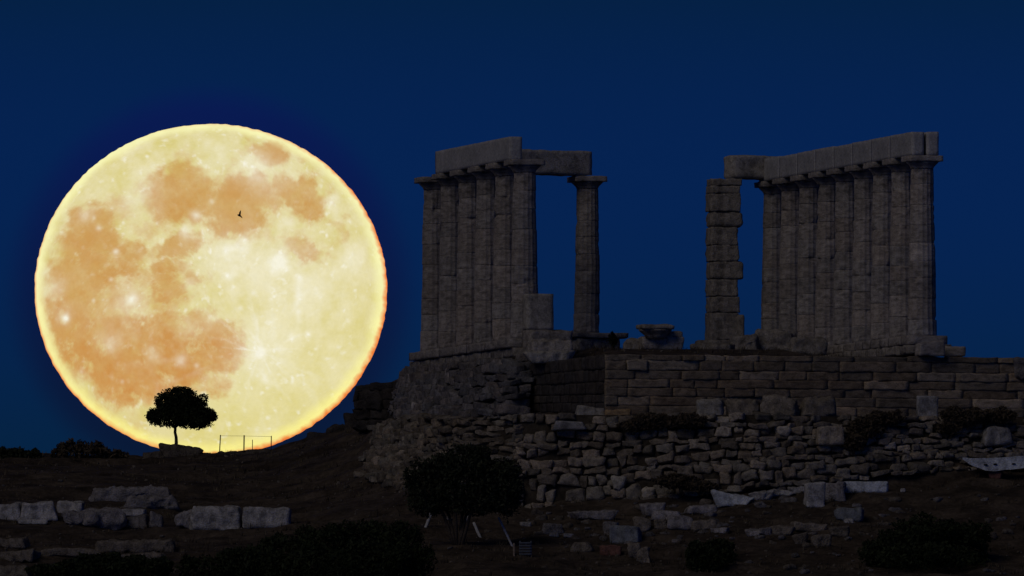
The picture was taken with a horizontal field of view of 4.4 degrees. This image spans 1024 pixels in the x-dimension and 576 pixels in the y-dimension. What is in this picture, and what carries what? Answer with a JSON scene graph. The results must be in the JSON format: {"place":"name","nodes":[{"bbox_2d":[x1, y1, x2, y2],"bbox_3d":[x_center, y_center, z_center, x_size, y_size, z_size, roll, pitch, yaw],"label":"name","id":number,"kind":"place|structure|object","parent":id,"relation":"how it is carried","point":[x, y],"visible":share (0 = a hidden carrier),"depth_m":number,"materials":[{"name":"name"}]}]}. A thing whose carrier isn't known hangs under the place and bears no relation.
{"place":"outdoors","nodes":[
{"label":"outdoors","id":0,"kind":"place"},
{"bbox_2d":[35,124,386,452],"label":"moon","id":1,"kind":"object","parent":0,"point":[162,264],"visible":0.98,"depth_m":19827.41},
{"bbox_2d":[0,346,1023,575],"bbox_3d":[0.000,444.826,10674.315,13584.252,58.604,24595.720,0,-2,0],"label":"ground","id":2,"kind":"structure","parent":0,"point":[913,497],"depth_m":445.23,"materials":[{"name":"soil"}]},
{"bbox_2d":[0,502,21,520],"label":"marble block","id":3,"kind":"structure","parent":2,"relation":"on","point":[12,511],"depth_m":451.90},
{"bbox_2d":[0,536,30,548],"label":"ledge stone","id":4,"kind":"object","parent":2,"relation":"on","point":[20,543],"visible":0.97,"depth_m":439.09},
{"bbox_2d":[0,565,31,575],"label":"ledge stone","id":5,"kind":"object","parent":2,"relation":"on","point":[12,570],"visible":1,"depth_m":428.56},
{"bbox_2d":[0,548,40,562],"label":"ledge stone","id":6,"kind":"object","parent":2,"relation":"on","point":[28,555],"visible":1,"depth_m":434.24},
{"bbox_2d":[0,446,41,458],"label":"dry bush","id":7,"kind":"object","parent":2,"relation":"on","point":[33,453],"visible":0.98,"depth_m":479.89,"materials":[{"name":"green plant"}]},
{"bbox_2d":[18,519,47,524],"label":"marble slab","id":8,"kind":"structure","parent":2,"relation":"on","point":[41,521],"depth_m":449.78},
{"bbox_2d":[19,501,57,520],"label":"marble block","id":9,"kind":"structure","parent":2,"relation":"on","point":[42,510],"depth_m":451.90,"materials":[{"name":"stone"}]},
{"bbox_2d":[41,547,100,556],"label":"ledge stone","id":10,"kind":"object","parent":2,"relation":"on","point":[70,552],"visible":0.84,"depth_m":435.23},
{"bbox_2d":[57,500,84,512],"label":"marble block","id":11,"kind":"structure","parent":2,"relation":"on","point":[62,506],"depth_m":454.19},
{"bbox_2d":[61,510,84,524],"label":"rough stone","id":12,"kind":"object","parent":2,"relation":"on","point":[72,517],"visible":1,"depth_m":448.03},
{"bbox_2d":[49,438,128,458],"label":"dry bush","id":13,"kind":"object","parent":2,"relation":"on","point":[81,449],"visible":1,"depth_m":479.90,"materials":[{"name":"green plant"}]},
{"bbox_2d":[24,552,175,575],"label":"shrub","id":14,"kind":"object","parent":2,"relation":"on","point":[113,564],"visible":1,"depth_m":426.16,"materials":[{"name":"green plant"}]},
{"bbox_2d":[80,507,127,530],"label":"rough stone","id":15,"kind":"object","parent":2,"relation":"on","point":[113,518],"visible":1,"depth_m":448.01,"materials":[{"name":"stone"}]},
{"bbox_2d":[88,484,170,501],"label":"rock slab","id":16,"kind":"object","parent":2,"relation":"on","point":[118,494],"visible":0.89,"depth_m":458.43,"materials":[{"name":"stone"}]},
{"bbox_2d":[121,508,146,516],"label":"flat stone","id":17,"kind":"object","parent":2,"relation":"on","point":[128,512],"visible":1,"depth_m":451.98,"materials":[{"name":"stone"}]},
{"bbox_2d":[95,538,175,552],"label":"ledge stone","id":18,"kind":"object","parent":2,"relation":"on","point":[133,545],"visible":0.79,"depth_m":438.68,"materials":[{"name":"stone"}]},
{"bbox_2d":[124,514,148,528],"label":"rough stone","id":19,"kind":"object","parent":2,"relation":"on","point":[137,521],"visible":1,"depth_m":448.39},
{"bbox_2d":[121,551,167,559],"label":"ledge stone","id":20,"kind":"object","parent":2,"relation":"on","point":[152,554],"visible":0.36,"depth_m":431.56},
{"bbox_2d":[120,494,179,510],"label":"rock slab","id":21,"kind":"object","parent":2,"relation":"on","point":[156,502],"visible":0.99,"depth_m":454.50,"materials":[{"name":"stone"}]},
{"bbox_2d":[143,451,162,458],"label":"ridge stone","id":22,"kind":"object","parent":2,"relation":"on","point":[156,454],"visible":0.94,"depth_m":481.84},
{"bbox_2d":[149,511,163,526],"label":"rough stone","id":23,"kind":"object","parent":2,"relation":"on","point":[156,519],"visible":1,"depth_m":447.21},
{"bbox_2d":[158,443,203,456],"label":"boulder","id":24,"kind":"object","parent":2,"relation":"on","point":[171,450],"visible":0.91,"depth_m":481.49,"materials":[{"name":"stone"}]},
{"bbox_2d":[144,386,218,443],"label":"tree","id":25,"kind":"object","parent":2,"relation":"on","point":[179,406],"visible":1,"depth_m":481.89,"materials":[{"name":"green plant"}]},
{"bbox_2d":[174,509,191,527],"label":"broken block","id":26,"kind":"structure","parent":2,"relation":"on","point":[181,519],"depth_m":446.98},
{"bbox_2d":[189,505,241,529],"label":"marble block","id":27,"kind":"structure","parent":2,"relation":"on","point":[225,517],"depth_m":446.67,"materials":[{"name":"stone"}]},
{"bbox_2d":[217,451,254,454],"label":"ridge stone","id":28,"kind":"object","parent":2,"relation":"on","point":[240,453],"visible":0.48,"depth_m":481.64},
{"bbox_2d":[219,435,271,452],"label":"wire fence","id":29,"kind":"object","parent":2,"relation":"on","point":[244,442],"visible":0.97,"depth_m":482.45,"materials":[{"name":"metal"}]},
{"bbox_2d":[247,448,271,453],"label":"ridge stone","id":30,"kind":"object","parent":2,"relation":"on","point":[259,450],"visible":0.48,"depth_m":481.75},
{"bbox_2d":[242,506,291,528],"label":"marble block","id":31,"kind":"object","parent":2,"relation":"on","point":[263,517],"depth_m":446.46,"materials":[{"name":"stone"}]},
{"bbox_2d":[175,518,437,575],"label":"thicket","id":32,"kind":"object","parent":2,"relation":"on","point":[309,554],"visible":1,"depth_m":424.38,"materials":[{"name":"green plant"}]},
{"bbox_2d":[326,424,344,433],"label":"ridge stone","id":33,"kind":"object","parent":2,"relation":"on","point":[335,428],"visible":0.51,"depth_m":481.04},
{"bbox_2d":[343,412,355,431],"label":"ridge stone","id":34,"kind":"object","parent":2,"relation":"on","point":[348,418],"visible":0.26,"depth_m":480.03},
{"bbox_2d":[352,381,396,431],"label":"ruined wall","id":35,"kind":"structure","parent":2,"relation":"on","point":[371,401],"depth_m":473.57,"materials":[{"name":"stone"}]},
{"bbox_2d":[353,413,524,506],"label":"rubble slope","id":36,"kind":"structure","parent":2,"relation":"on","point":[398,446],"depth_m":454.11,"materials":[{"name":"stone"}]},
{"bbox_2d":[388,354,534,418],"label":"rubble revetment","id":37,"kind":"object","parent":2,"relation":"on","point":[490,387],"visible":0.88,"depth_m":459.66,"materials":[{"name":"stone"}]},
{"bbox_2d":[409,132,950,366],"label":"ruined temple","id":38,"kind":"structure","parent":37,"relation":"on","point":[848,264],"depth_m":464.38,"materials":[{"name":"stone"}]},
{"bbox_2d":[402,442,525,544],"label":"olive tree","id":39,"kind":"object","parent":2,"relation":"on","point":[450,469],"visible":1,"depth_m":435.76,"materials":[{"name":"green plant"}]},
{"bbox_2d":[498,517,512,546],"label":"wooden stake","id":40,"kind":"object","parent":2,"relation":"on","point":[505,532],"visible":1,"depth_m":436.44,"materials":[{"name":"grey wood"}]},
{"bbox_2d":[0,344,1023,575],"bbox_3d":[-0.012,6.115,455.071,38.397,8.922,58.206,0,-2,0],"label":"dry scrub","id":41,"kind":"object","parent":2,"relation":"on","point":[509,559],"visible":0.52,"depth_m":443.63,"materials":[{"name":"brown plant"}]},
{"bbox_2d":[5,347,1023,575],"bbox_3d":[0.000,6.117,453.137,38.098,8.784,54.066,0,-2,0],"label":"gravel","id":42,"kind":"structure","parent":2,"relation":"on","point":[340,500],"depth_m":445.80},
{"bbox_2d":[519,541,531,556],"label":"slatted panel","id":43,"kind":"object","parent":2,"relation":"on","point":[525,549],"visible":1,"depth_m":433.61,"materials":[{"name":"paint"}]},
{"bbox_2d":[542,523,563,533],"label":"rough stone","id":44,"kind":"object","parent":2,"relation":"on","point":[548,528],"visible":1,"depth_m":440.67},
{"bbox_2d":[529,354,608,413],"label":"side wall","id":45,"kind":"structure","parent":2,"relation":"on","point":[568,385],"depth_m":453.19,"materials":[{"name":"stone"}]},
{"bbox_2d":[522,350,575,364],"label":"marble slab","id":46,"kind":"structure","parent":45,"relation":"on","point":[538,357],"depth_m":455.09,"materials":[{"name":"stone"}]},
{"bbox_2d":[526,338,572,351],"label":"marble block","id":47,"kind":"structure","parent":46,"relation":"on","point":[543,344],"depth_m":455.57,"materials":[{"name":"stone"}]},
{"bbox_2d":[570,542,593,551],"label":"rough stone","id":48,"kind":"object","parent":2,"relation":"on","point":[584,546],"visible":1,"depth_m":435.72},
{"bbox_2d":[575,405,604,414],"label":"marble block","id":49,"kind":"object","parent":2,"relation":"on","point":[583,410],"depth_m":449.45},
{"bbox_2d":[567,509,618,519],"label":"ledge stone","id":50,"kind":"object","parent":2,"relation":"on","point":[604,514],"visible":1,"depth_m":442.80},
{"bbox_2d":[599,545,621,555],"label":"red stone","id":51,"kind":"object","parent":2,"relation":"on","point":[610,549],"visible":1,"depth_m":434.86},
{"bbox_2d":[603,521,618,534],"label":"rough stone","id":52,"kind":"object","parent":2,"relation":"on","point":[607,525],"visible":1,"depth_m":439.29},
{"bbox_2d":[608,330,618,347],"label":"shrub","id":53,"kind":"object","parent":2,"relation":"on","point":[613,337],"visible":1,"depth_m":462.23,"materials":[{"name":"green plant"}]},
{"bbox_2d":[605,409,631,414],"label":"squared stone","id":54,"kind":"object","parent":2,"relation":"on","point":[620,412],"visible":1,"depth_m":448.97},
{"bbox_2d":[609,525,641,543],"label":"blue block","id":55,"kind":"object","parent":2,"relation":"on","point":[621,533],"depth_m":437.92,"materials":[{"name":"stone"}]},
{"bbox_2d":[623,338,638,348],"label":"rough stone","id":56,"kind":"object","parent":2,"relation":"on","point":[631,343],"visible":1,"depth_m":459.60,"materials":[{"name":"grey stone"}]},
{"bbox_2d":[627,542,640,557],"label":"upright stone","id":57,"kind":"object","parent":2,"relation":"on","point":[633,548],"visible":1,"depth_m":432.96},
{"bbox_2d":[633,516,650,531],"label":"pointed stone","id":58,"kind":"object","parent":2,"relation":"on","point":[643,524],"visible":1,"depth_m":440.38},
{"bbox_2d":[636,546,650,562],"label":"upright stone","id":59,"kind":"object","parent":2,"relation":"on","point":[643,556],"visible":1,"depth_m":431.54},
{"bbox_2d":[639,502,665,515],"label":"rough stone","id":60,"kind":"object","parent":2,"relation":"on","point":[648,509],"visible":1,"depth_m":443.88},
{"bbox_2d":[654,518,666,528],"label":"squared stone","id":61,"kind":"object","parent":2,"relation":"on","point":[660,523],"visible":1,"depth_m":440.51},
{"bbox_2d":[638,336,683,348],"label":"marble slab","id":62,"kind":"object","parent":2,"relation":"on","point":[665,343],"depth_m":459.15,"materials":[{"name":"stone"}]},
{"bbox_2d":[636,324,674,338],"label":"fallen capital","id":63,"kind":"object","parent":62,"relation":"on","point":[656,331],"visible":1,"depth_m":458.69,"materials":[{"name":"grey stone"}]},
{"bbox_2d":[666,331,682,336],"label":"marble slab","id":64,"kind":"structure","parent":62,"relation":"on","point":[674,333],"depth_m":459.43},
{"bbox_2d":[651,510,680,520],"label":"rough stone","id":65,"kind":"object","parent":2,"relation":"on","point":[659,514],"visible":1,"depth_m":441.77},
{"bbox_2d":[665,515,693,529],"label":"rough stone","id":66,"kind":"object","parent":2,"relation":"on","point":[682,522],"visible":1,"depth_m":440.44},
{"bbox_2d":[652,472,720,495],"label":"terrace bush","id":67,"kind":"object","parent":2,"relation":"on","point":[673,481],"visible":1,"depth_m":445.51,"materials":[{"name":"green plant"}]},
{"bbox_2d":[683,504,717,513],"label":"flat stone","id":68,"kind":"object","parent":2,"relation":"on","point":[702,509],"visible":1,"depth_m":443.45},
{"bbox_2d":[691,519,716,530],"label":"squared stone","id":69,"kind":"object","parent":2,"relation":"on","point":[697,525],"visible":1,"depth_m":440.33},
{"bbox_2d":[699,499,712,504],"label":"loose stone","id":70,"kind":"object","parent":2,"relation":"on","point":[705,501],"visible":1,"depth_m":444.92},
{"bbox_2d":[703,512,716,516],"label":"loose stone","id":71,"kind":"object","parent":2,"relation":"on","point":[711,514],"visible":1,"depth_m":441.81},
{"bbox_2d":[696,398,724,414],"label":"marble block","id":72,"kind":"object","parent":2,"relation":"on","point":[709,406],"depth_m":448.76,"materials":[{"name":"stone"}]},
{"bbox_2d":[684,538,738,571],"bbox_3d":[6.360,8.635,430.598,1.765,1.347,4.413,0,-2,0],"label":"shrub","id":73,"kind":"object","parent":2,"relation":"on","point":[716,553],"visible":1,"depth_m":428.85,"materials":[{"name":"green plant"}]},
{"bbox_2d":[690,343,734,348],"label":"rough stone","id":74,"kind":"object","parent":2,"relation":"on","point":[714,346],"visible":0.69,"depth_m":461.20,"materials":[{"name":"grey stone"}]},
{"bbox_2d":[710,527,729,532],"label":"flat stone","id":75,"kind":"object","parent":2,"relation":"on","point":[721,530],"visible":1,"depth_m":438.36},
{"bbox_2d":[711,489,754,507],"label":"marble slab","id":76,"kind":"object","parent":2,"relation":"on","point":[722,499],"depth_m":444.30,"materials":[{"name":"stone"}]},
{"bbox_2d":[724,398,760,414],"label":"rough stone","id":77,"kind":"object","parent":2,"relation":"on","point":[748,406],"visible":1,"depth_m":448.86,"materials":[{"name":"stone"}]},
{"bbox_2d":[729,334,760,349],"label":"rough stone","id":78,"kind":"object","parent":2,"relation":"on","point":[751,341],"visible":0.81,"depth_m":462.18,"materials":[{"name":"grey stone"}]},
{"bbox_2d":[745,529,759,536],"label":"rough stone","id":79,"kind":"object","parent":2,"relation":"on","point":[752,532],"visible":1,"depth_m":437.20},
{"bbox_2d":[749,489,774,499],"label":"marble slab","id":80,"kind":"object","parent":2,"relation":"on","point":[764,495],"depth_m":444.73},
{"bbox_2d":[758,527,771,534],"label":"rough stone","id":81,"kind":"object","parent":2,"relation":"on","point":[765,531],"visible":1,"depth_m":437.18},
{"bbox_2d":[512,411,1023,507],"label":"rubble terrace","id":82,"kind":"structure","parent":2,"relation":"on","point":[735,452],"depth_m":447.26,"materials":[{"name":"stone"}]},
{"bbox_2d":[552,420,586,431],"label":"marble slab","id":83,"kind":"object","parent":82,"relation":"on","point":[559,425],"depth_m":447.63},
{"bbox_2d":[611,475,626,489],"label":"pointed stone","id":84,"kind":"object","parent":82,"relation":"on","point":[618,482],"visible":1,"depth_m":446.62,"materials":[{"name":"stone"}]},
{"bbox_2d":[614,411,708,434],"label":"terrace bush","id":85,"kind":"object","parent":82,"relation":"on","point":[650,419],"visible":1,"depth_m":447.22,"materials":[{"name":"green plant"}]},
{"bbox_2d":[816,426,844,445],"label":"squared stone","id":86,"kind":"object","parent":82,"relation":"on","point":[829,435],"visible":1,"depth_m":446.77,"materials":[{"name":"stone"}]},
{"bbox_2d":[843,409,906,454],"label":"terrace bush","id":87,"kind":"object","parent":82,"relation":"on","point":[857,436],"visible":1,"depth_m":447.15,"materials":[{"name":"green plant"}]},
{"bbox_2d":[916,396,937,416],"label":"upright block","id":88,"kind":"object","parent":82,"relation":"on","point":[926,405],"depth_m":449.73,"materials":[{"name":"stone"}]},
{"bbox_2d":[934,405,1018,438],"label":"terrace bush","id":89,"kind":"object","parent":82,"relation":"on","point":[973,415],"visible":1,"depth_m":448.42,"materials":[{"name":"green plant"}]},
{"bbox_2d":[981,426,1012,446],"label":"marble block","id":90,"kind":"object","parent":82,"relation":"on","point":[994,435],"depth_m":448.34,"materials":[{"name":"stone"}]},
{"bbox_2d":[755,329,796,350],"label":"rough stone","id":91,"kind":"object","parent":2,"relation":"on","point":[778,338],"visible":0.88,"depth_m":462.69,"materials":[{"name":"grey stone"}]},
{"bbox_2d":[760,394,800,415],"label":"marble block","id":92,"kind":"object","parent":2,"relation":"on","point":[774,404],"depth_m":448.69,"materials":[{"name":"stone"}]},
{"bbox_2d":[770,525,795,534],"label":"rough stone","id":93,"kind":"object","parent":2,"relation":"on","point":[782,530],"visible":1,"depth_m":437.25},
{"bbox_2d":[773,489,795,495],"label":"marble slab","id":94,"kind":"object","parent":2,"relation":"on","point":[777,492],"depth_m":445.23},
{"bbox_2d":[783,564,796,569],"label":"loose stone","id":95,"kind":"object","parent":2,"relation":"on","point":[788,566],"visible":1,"depth_m":428.97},
{"bbox_2d":[783,497,796,501],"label":"loose stone","id":96,"kind":"object","parent":2,"relation":"on","point":[789,499],"visible":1,"depth_m":444.40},
{"bbox_2d":[787,486,803,492],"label":"marble slab","id":97,"kind":"object","parent":2,"relation":"on","point":[796,489],"depth_m":445.73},
{"bbox_2d":[792,532,807,543],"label":"rough stone","id":98,"kind":"object","parent":2,"relation":"on","point":[801,538],"visible":1,"depth_m":435.97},
{"bbox_2d":[789,337,827,355],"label":"rough stone","id":99,"kind":"object","parent":2,"relation":"on","point":[806,345],"visible":0.89,"depth_m":461.18,"materials":[{"name":"grey stone"}]},
{"bbox_2d":[790,521,827,531],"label":"flat stone","id":100,"kind":"object","parent":2,"relation":"on","point":[804,527],"visible":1,"depth_m":437.95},
{"bbox_2d":[604,354,1023,417],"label":"ashlar wall","id":101,"kind":"structure","parent":2,"relation":"on","point":[856,386],"depth_m":452.04,"materials":[{"name":"stone"}]},
{"bbox_2d":[915,340,944,356],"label":"squared stone","id":102,"kind":"object","parent":101,"relation":"on","point":[934,348],"visible":1,"depth_m":452.78,"materials":[{"name":"stone"}]},
{"bbox_2d":[944,346,965,356],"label":"squared stone","id":103,"kind":"object","parent":101,"relation":"on","point":[954,351],"visible":1,"depth_m":453.78,"materials":[{"name":"stone"}]},
{"bbox_2d":[1013,357,1023,379],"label":"rough stone","id":104,"kind":"object","parent":101,"relation":"on","point":[1018,363],"visible":1,"depth_m":453.60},
{"bbox_2d":[803,482,825,507],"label":"upright block","id":105,"kind":"object","parent":2,"relation":"on","point":[814,494],"depth_m":443.30,"materials":[{"name":"stone"}]},
{"bbox_2d":[811,534,831,546],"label":"rough stone","id":106,"kind":"object","parent":2,"relation":"on","point":[818,539],"visible":1,"depth_m":434.75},
{"bbox_2d":[825,481,846,500],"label":"marble block","id":107,"kind":"object","parent":2,"relation":"on","point":[836,491],"depth_m":444.67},
{"bbox_2d":[828,525,849,536],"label":"rough stone","id":108,"kind":"object","parent":2,"relation":"on","point":[842,531],"visible":1,"depth_m":436.49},
{"bbox_2d":[834,507,863,521],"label":"rounded stone","id":109,"kind":"object","parent":2,"relation":"on","point":[856,514],"visible":1,"depth_m":440.23,"materials":[{"name":"stone"}]},
{"bbox_2d":[844,481,887,492],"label":"marble slab","id":110,"kind":"object","parent":2,"relation":"on","point":[869,486],"depth_m":445.28,"materials":[{"name":"stone"}]},
{"bbox_2d":[888,496,901,501],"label":"loose stone","id":111,"kind":"object","parent":2,"relation":"on","point":[892,499],"visible":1,"depth_m":443.93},
{"bbox_2d":[857,511,993,570],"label":"shrub","id":112,"kind":"object","parent":2,"relation":"on","point":[924,542],"visible":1,"depth_m":430.50,"materials":[{"name":"green plant"}]},
{"bbox_2d":[988,470,1002,478],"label":"red stone","id":113,"kind":"object","parent":2,"relation":"on","point":[996,474],"visible":1,"depth_m":446.84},
{"bbox_2d":[963,456,1023,470],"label":"marble lintel","id":114,"kind":"structure","parent":113,"relation":"on","point":[1001,463],"depth_m":446.73,"materials":[{"name":"stone"}]},
{"bbox_2d":[1002,528,1013,534],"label":"loose stone","id":115,"kind":"object","parent":2,"relation":"on","point":[1007,531],"visible":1,"depth_m":437.21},
{"bbox_2d":[0,0,1023,455],"label":"sky","id":116,"kind":"structure","parent":0,"point":[658,92],"materials":[{"name":"blue"}]},
{"bbox_2d":[800,396,836,415],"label":"rough stone","id":117,"kind":"object","parent":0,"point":[820,406],"visible":1,"depth_m":448.94,"materials":[{"name":"stone"}]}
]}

